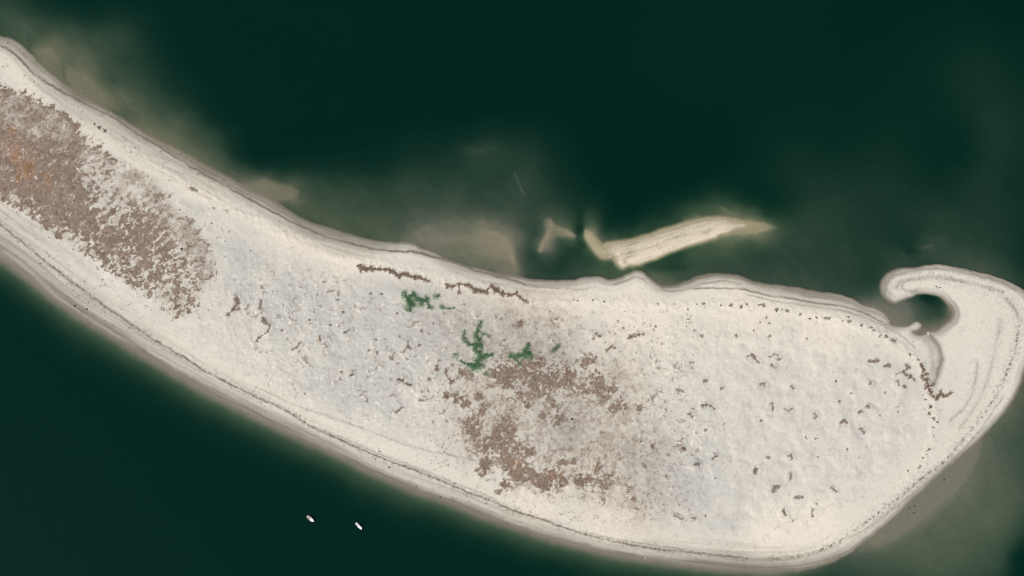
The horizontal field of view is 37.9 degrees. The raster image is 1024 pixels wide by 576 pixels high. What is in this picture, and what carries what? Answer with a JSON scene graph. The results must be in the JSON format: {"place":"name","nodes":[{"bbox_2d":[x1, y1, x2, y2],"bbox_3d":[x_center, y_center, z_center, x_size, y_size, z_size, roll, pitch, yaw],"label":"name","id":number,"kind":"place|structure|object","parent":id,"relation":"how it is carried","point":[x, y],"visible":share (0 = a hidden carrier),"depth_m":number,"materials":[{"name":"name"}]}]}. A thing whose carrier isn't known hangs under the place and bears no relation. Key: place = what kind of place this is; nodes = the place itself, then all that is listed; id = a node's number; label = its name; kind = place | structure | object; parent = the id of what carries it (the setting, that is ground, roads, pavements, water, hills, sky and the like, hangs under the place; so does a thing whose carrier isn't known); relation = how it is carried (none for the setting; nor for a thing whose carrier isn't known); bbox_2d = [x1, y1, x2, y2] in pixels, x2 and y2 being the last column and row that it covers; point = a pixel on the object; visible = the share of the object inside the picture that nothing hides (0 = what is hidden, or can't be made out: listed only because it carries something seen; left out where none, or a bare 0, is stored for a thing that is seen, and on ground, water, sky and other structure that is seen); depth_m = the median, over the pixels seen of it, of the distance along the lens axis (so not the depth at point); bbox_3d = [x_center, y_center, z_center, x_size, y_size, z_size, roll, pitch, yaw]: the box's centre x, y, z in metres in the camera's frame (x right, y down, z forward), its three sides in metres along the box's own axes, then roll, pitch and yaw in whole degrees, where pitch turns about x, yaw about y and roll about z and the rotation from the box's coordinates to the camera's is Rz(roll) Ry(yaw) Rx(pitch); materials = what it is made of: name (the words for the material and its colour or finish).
{"place":"outdoors","nodes":[
{"label":"outdoors","id":0,"kind":"place"},
{"bbox_2d":[0,0,1023,575],"bbox_3d":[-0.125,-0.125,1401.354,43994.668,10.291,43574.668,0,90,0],"label":"terrain","id":1,"kind":"structure","parent":0,"point":[626,166],"depth_m":1401.15,"materials":[{"name":"beige sand"}]},
{"bbox_2d":[21,162,35,177],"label":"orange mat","id":2,"kind":"object","parent":1,"relation":"on","point":[28,170],"visible":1,"depth_m":1396.86,"materials":[{"name":"brown plant"}]},
{"bbox_2d":[0,85,212,286],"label":"bleached grass","id":3,"kind":"structure","parent":1,"relation":"on","point":[117,174],"depth_m":1397.73,"materials":[{"name":"beige plant"}]},
{"bbox_2d":[0,32,229,322],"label":"dry grass","id":4,"kind":"structure","parent":1,"relation":"on","point":[62,224],"depth_m":1397.37,"materials":[{"name":"brown plant"}]},
{"bbox_2d":[226,296,240,316],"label":"dry shrub","id":5,"kind":"object","parent":1,"relation":"on","point":[234,306],"visible":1,"depth_m":1396.90,"materials":[{"name":"brown plant"}]},
{"bbox_2d":[256,316,269,341],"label":"dry shrub","id":6,"kind":"object","parent":1,"relation":"on","point":[263,319],"visible":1,"depth_m":1396.62,"materials":[{"name":"brown plant"}]},
{"bbox_2d":[356,263,429,282],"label":"dry thicket","id":7,"kind":"object","parent":1,"relation":"on","point":[389,270],"visible":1,"depth_m":1397.96,"materials":[{"name":"brown plant"}]},
{"bbox_2d":[401,291,432,311],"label":"green thicket","id":8,"kind":"object","parent":1,"relation":"on","point":[410,303],"visible":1,"depth_m":1397.27,"materials":[{"name":"green plant"}]},
{"bbox_2d":[460,320,492,370],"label":"green thicket","id":9,"kind":"object","parent":1,"relation":"on","point":[473,365],"visible":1,"depth_m":1396.72,"materials":[{"name":"green plant"}]},
{"bbox_2d":[445,283,528,303],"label":"dry thicket","id":10,"kind":"object","parent":1,"relation":"on","point":[483,291],"visible":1,"depth_m":1398.15,"materials":[{"name":"brown plant"}]},
{"bbox_2d":[1,48,1017,558],"bbox_3d":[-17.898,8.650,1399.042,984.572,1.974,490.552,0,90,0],"label":"seaweed wrack","id":11,"kind":"object","parent":1,"relation":"on","point":[429,256],"visible":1,"depth_m":1399.40,"materials":[{"name":"brown plant"}]},
{"bbox_2d":[509,342,533,366],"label":"green thicket","id":12,"kind":"object","parent":1,"relation":"on","point":[526,350],"visible":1,"depth_m":1397.01,"materials":[{"name":"green plant"}]},
{"bbox_2d":[444,342,652,512],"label":"bleached grass","id":13,"kind":"structure","parent":1,"relation":"on","point":[560,424],"depth_m":1397.31,"materials":[{"name":"beige plant"}]},
{"bbox_2d":[427,309,693,522],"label":"dry grass","id":14,"kind":"structure","parent":1,"relation":"on","point":[552,404],"depth_m":1397.25,"materials":[{"name":"brown plant"}]},
{"bbox_2d":[627,333,643,339],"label":"dry shrub","id":15,"kind":"object","parent":1,"relation":"on","point":[630,337],"visible":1,"depth_m":1397.26,"materials":[{"name":"brown plant"}]},
{"bbox_2d":[899,364,915,381],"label":"dry shrub","id":16,"kind":"object","parent":1,"relation":"on","point":[907,375],"visible":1,"depth_m":1397.92,"materials":[{"name":"brown plant"}]},
{"bbox_2d":[919,363,934,397],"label":"dry thicket","id":17,"kind":"object","parent":1,"relation":"on","point":[922,366],"visible":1,"depth_m":1397.85,"materials":[{"name":"brown plant"}]},
{"bbox_2d":[935,389,953,400],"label":"dry thicket","id":18,"kind":"object","parent":1,"relation":"on","point":[942,395],"visible":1,"depth_m":1397.94,"materials":[{"name":"brown plant"}]}
]}

